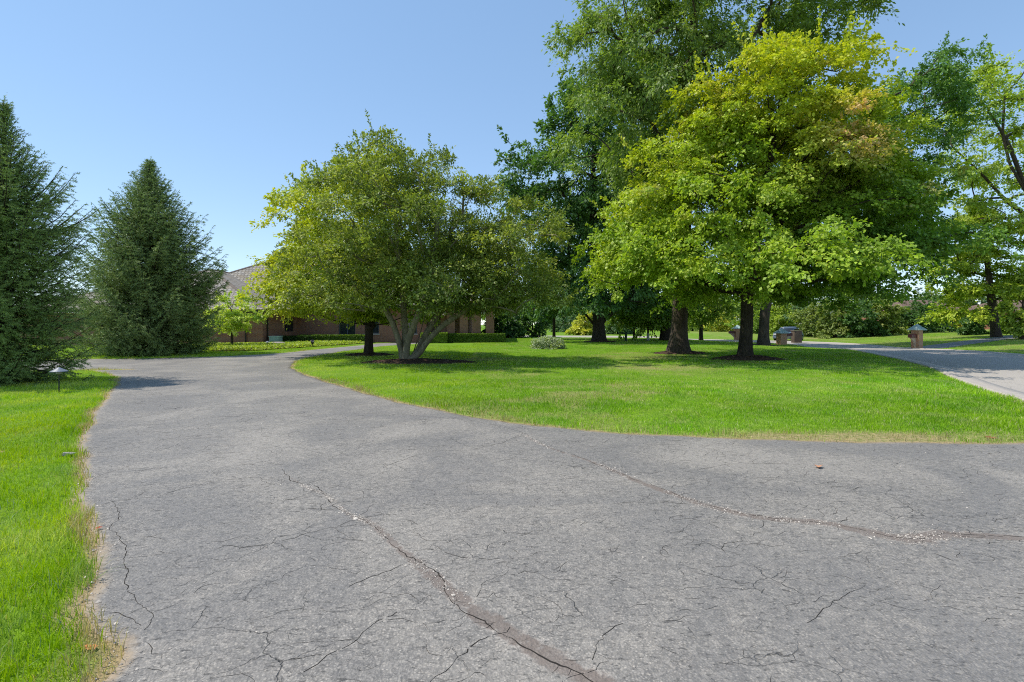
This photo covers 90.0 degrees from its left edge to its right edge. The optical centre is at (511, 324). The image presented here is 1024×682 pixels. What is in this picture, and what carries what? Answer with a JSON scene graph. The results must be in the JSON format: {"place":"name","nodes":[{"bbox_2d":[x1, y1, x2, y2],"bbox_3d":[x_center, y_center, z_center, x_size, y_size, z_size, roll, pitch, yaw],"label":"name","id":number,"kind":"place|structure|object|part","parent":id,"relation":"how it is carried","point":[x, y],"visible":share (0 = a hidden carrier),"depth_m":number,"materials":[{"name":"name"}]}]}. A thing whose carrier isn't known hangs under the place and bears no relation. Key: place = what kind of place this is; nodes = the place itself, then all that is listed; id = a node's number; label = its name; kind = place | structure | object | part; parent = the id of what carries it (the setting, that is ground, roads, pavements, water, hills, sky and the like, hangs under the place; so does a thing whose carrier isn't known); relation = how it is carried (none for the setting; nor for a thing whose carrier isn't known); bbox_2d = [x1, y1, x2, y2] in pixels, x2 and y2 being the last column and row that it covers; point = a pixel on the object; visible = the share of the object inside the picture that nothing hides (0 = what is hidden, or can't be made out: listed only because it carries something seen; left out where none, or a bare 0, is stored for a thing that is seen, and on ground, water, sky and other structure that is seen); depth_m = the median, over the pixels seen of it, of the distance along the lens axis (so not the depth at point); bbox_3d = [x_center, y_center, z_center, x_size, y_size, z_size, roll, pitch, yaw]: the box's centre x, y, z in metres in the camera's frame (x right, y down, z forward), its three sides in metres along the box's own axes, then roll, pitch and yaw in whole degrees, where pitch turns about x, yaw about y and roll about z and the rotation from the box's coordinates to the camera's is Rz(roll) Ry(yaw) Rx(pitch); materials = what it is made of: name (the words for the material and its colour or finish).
{"place":"outdoors","nodes":[
{"label":"outdoors","id":0,"kind":"place"},
{"bbox_2d":[0,325,1023,681],"bbox_3d":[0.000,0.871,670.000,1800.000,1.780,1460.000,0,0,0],"label":"ground","id":1,"kind":"structure","parent":0,"point":[740,387],"depth_m":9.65,"materials":[{"name":"green plant"}]},
{"bbox_2d":[0,95,109,386],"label":"spruce tree","id":2,"kind":"object","parent":1,"relation":"on","point":[35,243],"visible":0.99,"depth_m":12.97,"materials":[{"name":"green plant"}]},
{"bbox_2d":[50,367,67,391],"bbox_3d":[-9.920,1.235,11.212,0.320,0.610,0.320,0,0,0],"label":"path light","id":3,"kind":"object","parent":1,"relation":"on","point":[58,370],"visible":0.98,"depth_m":11.19,"materials":[{"name":"silver metal"}]},
{"bbox_2d":[61,452,75,455],"bbox_3d":[-5.046,1.466,5.821,0.166,0.047,0.101,0,0,0],"label":"stone","id":4,"kind":"object","parent":1,"relation":"on","point":[64,453],"visible":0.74,"depth_m":5.79,"materials":[{"name":"grey stone"}]},
{"bbox_2d":[50,156,230,358],"bbox_3d":[-18.126,-2.850,25.613,7.151,11.201,7.563,0,0,0],"label":"spruce tree","id":5,"kind":"object","parent":1,"relation":"on","point":[146,265],"visible":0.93,"depth_m":24.49,"materials":[{"name":"green plant"}]},
{"bbox_2d":[13,251,496,344],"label":"brick house","id":6,"kind":"structure","parent":1,"relation":"on","point":[261,331],"depth_m":42.71,"materials":[{"name":"brown brick"}]},
{"bbox_2d":[285,318,292,331],"bbox_3d":[-18.185,0.000,41.500,0.090,1.100,1.800,0,0,0],"label":"window","id":7,"kind":"structure","parent":6,"relation":"in","point":[289,327],"depth_m":41.70,"materials":[{"name":"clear glass"}]},
{"bbox_2d":[339,318,354,334],"bbox_3d":[-13.900,0.175,43.258,1.400,1.550,0.075,0,0,0],"label":"window","id":8,"kind":"structure","parent":6,"relation":"in","point":[343,330],"depth_m":43.28,"materials":[{"name":"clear glass"}]},
{"bbox_2d":[364,321,379,334],"bbox_3d":[-11.800,0.070,43.168,1.360,1.540,0.255,0,0,0],"label":"window","id":9,"kind":"structure","parent":6,"relation":"in","point":[376,330],"depth_m":43.28,"materials":[{"name":"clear glass"}]},
{"bbox_2d":[427,317,440,332],"bbox_3d":[-6.600,0.340,43.275,1.200,2.280,0.050,0,0,0],"label":"door","id":10,"kind":"structure","parent":6,"relation":"in","point":[439,319],"depth_m":43.25,"materials":[{"name":"brown wood"}]},
{"bbox_2d":[268,336,282,341],"bbox_3d":[-17.300,1.160,37.500,0.780,0.680,0.660,0,0,0],"label":"utility box","id":11,"kind":"object","parent":1,"relation":"on","point":[275,338],"visible":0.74,"depth_m":37.20,"materials":[{"name":"green metal"}]},
{"bbox_2d":[210,343,356,350],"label":"bed soil","id":12,"kind":"structure","parent":1,"relation":"on","point":[269,348],"depth_m":31.04,"materials":[{"name":"brown soil"}]},
{"bbox_2d":[203,286,268,343],"bbox_3d":[-17.814,-0.399,32.714,3.637,4.098,3.665,0,0,37],"label":"young tree","id":13,"kind":"object","parent":12,"relation":"on","point":[234,318],"visible":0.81,"depth_m":32.40,"materials":[{"name":"green plant"}]},
{"bbox_2d":[192,340,364,350],"bbox_3d":[-17.263,1.335,35.752,8.769,0.401,13.646,0,0,14],"label":"ground cover","id":14,"kind":"object","parent":12,"relation":"on","point":[248,345],"visible":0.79,"depth_m":32.76,"materials":[{"name":"green plant"}]},
{"bbox_2d":[279,335,312,340],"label":"hedge","id":15,"kind":"object","parent":12,"relation":"on","point":[299,338],"visible":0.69,"depth_m":38.61,"materials":[{"name":"green plant"}]},
{"bbox_2d":[301,334,364,341],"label":"hedge","id":16,"kind":"object","parent":12,"relation":"on","point":[349,337],"visible":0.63,"depth_m":41.19,"materials":[{"name":"green plant"}]},
{"bbox_2d":[236,142,453,352],"bbox_3d":[-7.761,-3.662,24.924,9.447,10.435,9.788,0,0,-41],"label":"yellowing tree","id":17,"kind":"object","parent":1,"relation":"on","point":[357,317],"visible":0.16,"depth_m":23.37,"materials":[{"name":"green plant"}]},
{"bbox_2d":[345,352,393,355],"bbox_3d":[-7.012,1.428,24.741,2.712,0.204,1.927,0,0,0],"label":"mulch bed","id":18,"kind":"object","parent":1,"relation":"on","point":[369,354],"visible":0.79,"depth_m":24.36,"materials":[{"name":"brown soil"}]},
{"bbox_2d":[360,358,475,363],"bbox_3d":[-3.639,1.431,20.374,5.026,0.206,2.454,0,0,0],"label":"mulch bed","id":19,"kind":"object","parent":1,"relation":"on","point":[420,361],"visible":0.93,"depth_m":19.72,"materials":[{"name":"brown soil"}]},
{"bbox_2d":[264,109,581,358],"bbox_3d":[-3.221,-3.350,20.518,12.158,10.051,10.900,0,0,0],"label":"multistem tree","id":20,"kind":"object","parent":19,"relation":"on","point":[455,253],"visible":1,"depth_m":18.65,"materials":[{"name":"green plant"}]},
{"bbox_2d":[420,332,447,342],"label":"hedge","id":21,"kind":"object","parent":1,"relation":"on","point":[441,337],"visible":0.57,"depth_m":40.99,"materials":[{"name":"green plant"}]},
{"bbox_2d":[448,333,505,342],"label":"hedge","id":22,"kind":"object","parent":1,"relation":"on","point":[484,337],"visible":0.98,"depth_m":41.99,"materials":[{"name":"green plant"}]},
{"bbox_2d":[476,282,526,325],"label":"background tree","id":23,"kind":"object","parent":1,"relation":"on","point":[484,317],"visible":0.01,"depth_m":115.82,"materials":[{"name":"green plant"}]},
{"bbox_2d":[481,307,533,337],"bbox_3d":[-0.580,-0.500,57.663,5.855,5.590,4.412,0,0,-17],"label":"bush","id":24,"kind":"object","parent":1,"relation":"on","point":[513,329],"visible":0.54,"depth_m":57.01,"materials":[{"name":"green plant"}]},
{"bbox_2d":[513,302,552,336],"bbox_3d":[2.419,-0.585,61.939,5.315,6.113,5.348,0,0,0],"label":"bush","id":25,"kind":"object","parent":1,"relation":"on","point":[538,329],"visible":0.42,"depth_m":60.90,"materials":[{"name":"green plant"}]},
{"bbox_2d":[529,335,565,349],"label":"silvery shrub","id":26,"kind":"object","parent":1,"relation":"on","point":[547,342],"visible":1,"depth_m":31.56,"materials":[{"name":"green plant"}]},
{"bbox_2d":[517,306,579,328],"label":"background tree","id":27,"kind":"object","parent":1,"relation":"on","point":[549,317],"visible":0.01,"depth_m":115.53,"materials":[{"name":"green plant"}]},
{"bbox_2d":[519,266,583,338],"bbox_3d":[4.536,-2.441,51.677,8.032,8.251,8.230,0,0,0],"label":"lawn tree","id":28,"kind":"object","parent":1,"relation":"on","point":[550,313],"visible":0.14,"depth_m":51.70,"materials":[{"name":"green plant"}]},
{"bbox_2d":[548,313,577,331],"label":"bush","id":29,"kind":"object","parent":1,"relation":"on","point":[569,319],"visible":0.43,"depth_m":84.28,"materials":[{"name":"green plant"}]},
{"bbox_2d":[565,310,592,334],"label":"bush","id":30,"kind":"object","parent":1,"relation":"on","point":[579,326],"visible":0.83,"depth_m":69.11,"materials":[{"name":"yellow plant"}]},
{"bbox_2d":[583,340,615,341],"bbox_3d":[7.617,1.423,43.971,3.180,0.203,2.353,0,0,0],"label":"mulch bed","id":31,"kind":"object","parent":1,"relation":"on","point":[599,341],"visible":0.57,"depth_m":43.38,"materials":[{"name":"brown soil"}]},
{"bbox_2d":[490,27,717,340],"bbox_3d":[7.539,-11.982,44.340,19.730,27.064,17.142,0,0,0],"label":"dense tree","id":32,"kind":"object","parent":1,"relation":"on","point":[583,210],"visible":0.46,"depth_m":41.55,"materials":[{"name":"green plant"}]},
{"bbox_2d":[605,316,635,333],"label":"bush","id":33,"kind":"object","parent":1,"relation":"on","point":[609,329],"visible":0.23,"depth_m":72.69,"materials":[{"name":"green plant"}]},
{"bbox_2d":[604,292,646,338],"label":"lawn tree","id":34,"kind":"object","parent":1,"relation":"on","point":[612,321],"visible":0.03,"depth_m":51.28,"materials":[{"name":"green plant"}]},
{"bbox_2d":[604,288,671,340],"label":"lawn tree","id":35,"kind":"object","parent":1,"relation":"on","point":[641,320],"visible":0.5,"depth_m":47.35,"materials":[{"name":"green plant"}]},
{"bbox_2d":[635,256,705,340],"bbox_3d":[14.564,-3.798,48.516,8.798,11.040,9.721,0,0,32],"label":"lawn tree","id":36,"kind":"object","parent":1,"relation":"on","point":[664,335],"visible":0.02,"depth_m":48.42,"materials":[{"name":"green plant"}]},
{"bbox_2d":[654,351,708,354],"bbox_3d":[8.742,1.427,26.553,3.202,0.240,2.139,0,0,0],"label":"mulch bed","id":37,"kind":"object","parent":1,"relation":"on","point":[675,353],"visible":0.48,"depth_m":25.93,"materials":[{"name":"brown soil"}]},
{"bbox_2d":[688,318,711,330],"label":"bush","id":38,"kind":"object","parent":1,"relation":"on","point":[692,329],"visible":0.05,"depth_m":90.62,"materials":[{"name":"green plant"}]},
{"bbox_2d":[688,291,753,339],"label":"lawn tree","id":39,"kind":"object","parent":1,"relation":"on","point":[704,317],"visible":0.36,"depth_m":53.26,"materials":[{"name":"green plant"}]},
{"bbox_2d":[703,310,739,331],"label":"bush","id":40,"kind":"object","parent":1,"relation":"on","point":[723,328],"visible":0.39,"depth_m":86.94,"materials":[{"name":"green plant"}]},
{"bbox_2d":[541,0,904,352],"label":"tall tree","id":41,"kind":"object","parent":1,"relation":"on","point":[640,93],"visible":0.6,"depth_m":25.12,"materials":[{"name":"green plant"}]},
{"bbox_2d":[728,325,739,339],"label":"mailbox pillar","id":42,"kind":"structure","parent":1,"relation":"on","point":[736,331],"depth_m":57.24,"materials":[{"name":"brick"}]},
{"bbox_2d":[725,303,760,333],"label":"bush","id":43,"kind":"object","parent":1,"relation":"on","point":[755,322],"visible":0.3,"depth_m":77.05,"materials":[{"name":"green plant"}]},
{"bbox_2d":[709,355,784,360],"bbox_3d":[9.938,1.397,21.977,3.453,0.275,2.133,0,0,0],"label":"mulch bed","id":44,"kind":"object","parent":1,"relation":"on","point":[747,358],"visible":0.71,"depth_m":21.37,"materials":[{"name":"brown soil"}]},
{"bbox_2d":[738,294,806,322],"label":"background tree","id":45,"kind":"object","parent":1,"relation":"on","point":[773,313],"visible":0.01,"depth_m":108.50,"materials":[{"name":"green plant"}]},
{"bbox_2d":[758,301,800,335],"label":"bush","id":46,"kind":"object","parent":1,"relation":"on","point":[777,321],"visible":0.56,"depth_m":68.95,"materials":[{"name":"green plant"}]},
{"bbox_2d":[773,328,792,344],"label":"mailbox pillar","id":47,"kind":"structure","parent":1,"relation":"on","point":[782,336],"depth_m":44.24,"materials":[{"name":"brick"}]},
{"bbox_2d":[570,4,1023,355],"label":"maple tree","id":48,"kind":"object","parent":1,"relation":"on","point":[857,255],"visible":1,"depth_m":19.39,"materials":[{"name":"green plant"}]},
{"bbox_2d":[786,301,832,337],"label":"bush","id":49,"kind":"object","parent":1,"relation":"on","point":[808,324],"visible":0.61,"depth_m":65.83,"materials":[{"name":"green plant"}]},
{"bbox_2d":[782,290,871,321],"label":"background tree","id":50,"kind":"object","parent":1,"relation":"on","point":[795,307],"visible":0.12,"depth_m":102.61,"materials":[{"name":"green plant"}]},
{"bbox_2d":[814,299,857,338],"bbox_3d":[39.271,-0.574,62.013,5.356,5.296,5.207,0,0,0],"label":"bush","id":51,"kind":"object","parent":1,"relation":"on","point":[829,329],"visible":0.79,"depth_m":61.44,"materials":[{"name":"green plant"}]},
{"bbox_2d":[708,31,1020,344],"bbox_3d":[25.539,-10.321,40.616,21.579,23.942,12.775,0,0,0],"label":"tree","id":52,"kind":"object","parent":1,"relation":"on","point":[956,90],"visible":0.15,"depth_m":37.61,"materials":[{"name":"green plant"}]},
{"bbox_2d":[833,285,897,320],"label":"background tree","id":53,"kind":"object","parent":1,"relation":"on","point":[856,301],"visible":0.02,"depth_m":98.58,"materials":[{"name":"green plant"}]},
{"bbox_2d":[838,300,894,337],"bbox_3d":[41.349,-0.364,59.956,6.029,5.231,5.170,0,0,0],"label":"bush","id":54,"kind":"object","parent":1,"relation":"on","point":[869,327],"visible":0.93,"depth_m":59.19,"materials":[{"name":"green plant"}]},
{"bbox_2d":[862,299,910,335],"bbox_3d":[44.086,-0.756,60.312,4.663,4.836,4.838,0,0,15],"label":"bush","id":55,"kind":"object","parent":1,"relation":"on","point":[891,321],"visible":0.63,"depth_m":59.07,"materials":[{"name":"green plant"}]},
{"bbox_2d":[882,290,942,302],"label":"background tree","id":56,"kind":"object","parent":1,"relation":"on","point":[925,294],"visible":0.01,"depth_m":95.29,"materials":[{"name":"green plant"}]},
{"bbox_2d":[907,324,926,347],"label":"mailbox pillar","id":57,"kind":"structure","parent":1,"relation":"on","point":[915,336],"depth_m":35.97,"materials":[{"name":"brick"}]},
{"bbox_2d":[896,299,938,333],"bbox_3d":[48.328,-0.782,62.109,5.050,4.843,5.127,0,0,0],"label":"bush","id":58,"kind":"object","parent":1,"relation":"on","point":[913,314],"visible":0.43,"depth_m":61.28,"materials":[{"name":"green plant"}]},
{"bbox_2d":[920,301,956,331],"bbox_3d":[52.914,-0.855,63.924,4.707,4.344,4.328,0,0,0],"label":"bush","id":59,"kind":"object","parent":1,"relation":"on","point":[943,328],"visible":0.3,"depth_m":62.72,"materials":[{"name":"green plant"}]},
{"bbox_2d":[862,300,1021,329],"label":"brick house","id":60,"kind":"structure","parent":1,"relation":"on","point":[907,303],"depth_m":75.59,"materials":[{"name":"brown brick"}]},
{"bbox_2d":[915,284,976,306],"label":"background tree","id":61,"kind":"object","parent":1,"relation":"on","point":[932,293],"visible":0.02,"depth_m":104.22,"materials":[{"name":"green plant"}]},
{"bbox_2d":[951,309,974,330],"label":"bush","id":62,"kind":"object","parent":1,"relation":"on","point":[958,325],"visible":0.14,"depth_m":65.59,"materials":[{"name":"green plant"}]},
{"bbox_2d":[914,194,1023,337],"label":"slim tree","id":63,"kind":"object","parent":1,"relation":"on","point":[988,313],"visible":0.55,"depth_m":45.68,"materials":[{"name":"green plant"}]},
{"bbox_2d":[915,42,1023,301],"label":"leaning tree","id":64,"kind":"object","parent":1,"relation":"on","point":[990,172],"visible":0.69,"depth_m":42.97,"materials":[{"name":"green plant"}]},
{"bbox_2d":[954,317,989,334],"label":"bush","id":65,"kind":"object","parent":1,"relation":"on","point":[969,328],"visible":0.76,"depth_m":51.46,"materials":[{"name":"green plant"}]},
{"bbox_2d":[962,279,1007,305],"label":"background tree","id":66,"kind":"object","parent":1,"relation":"on","point":[982,301],"visible":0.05,"depth_m":99.97,"materials":[{"name":"green plant"}]},
{"bbox_2d":[989,315,1017,333],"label":"bush","id":67,"kind":"object","parent":1,"relation":"on","point":[1003,329],"visible":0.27,"depth_m":53.43,"materials":[{"name":"green plant"}]},
{"bbox_2d":[994,285,1023,338],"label":"bush","id":68,"kind":"object","parent":1,"relation":"on","point":[1013,326],"visible":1,"depth_m":40.96,"materials":[{"name":"green plant"}]},
{"bbox_2d":[0,0,1023,324],"label":"sky","id":69,"kind":"structure","parent":0,"point":[230,98],"materials":[{"name":"blue"}]},
{"bbox_2d":[22,343,1023,681],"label":"driveway","id":70,"kind":"structure","parent":0,"point":[858,633],"depth_m":3.46,"materials":[{"name":"grey asphalt"}]},
{"bbox_2d":[72,412,1019,681],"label":"loose grit","id":71,"kind":"object","parent":70,"relation":"on","point":[456,510],"visible":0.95,"depth_m":3.65,"materials":[{"name":"beige gravel"}]},
{"bbox_2d":[89,351,1023,681],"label":"driveway cracks","id":72,"kind":"object","parent":70,"relation":"on","point":[505,543],"visible":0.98,"depth_m":3.30,"materials":[{"name":"grey asphalt"}]},
{"bbox_2d":[526,336,1023,391],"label":"street","id":73,"kind":"structure","parent":0,"point":[1005,370],"depth_m":21.77,"materials":[{"name":"grey asphalt"}]},
{"bbox_2d":[525,335,1023,355],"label":"street kerb","id":74,"kind":"structure","parent":73,"relation":"on","point":[898,347],"depth_m":35.83,"materials":[{"name":"concrete"}]},
{"bbox_2d":[773,327,803,340],"bbox_3d":[30.228,0.973,55.986,4.440,1.500,1.920,0,0,-43],"label":"parked car","id":75,"kind":"object","parent":73,"relation":"on","point":[789,329],"visible":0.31,"depth_m":55.35,"materials":[{"name":"paint"}]},
{"bbox_3d":[30.425,0.491,56.170,3.000,0.457,1.480,0,0,-43],"label":"window","id":76,"kind":"part","parent":75,"relation":"part of","materials":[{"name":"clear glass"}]},
{"bbox_2d":[557,337,1023,400],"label":"street kerb","id":77,"kind":"structure","parent":73,"relation":"on","point":[961,376],"depth_m":14.76,"materials":[{"name":"concrete"}]},
{"bbox_2d":[791,331,801,342],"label":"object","id":78,"kind":"object","parent":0,"point":[796,337],"visible":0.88,"depth_m":48.70,"materials":[{"name":"brown brick"}]},
{"bbox_2d":[905,335,1016,348],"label":"side driveway","id":79,"kind":"structure","parent":0,"point":[948,345],"depth_m":40.39,"materials":[{"name":"grey asphalt"}]}
]}

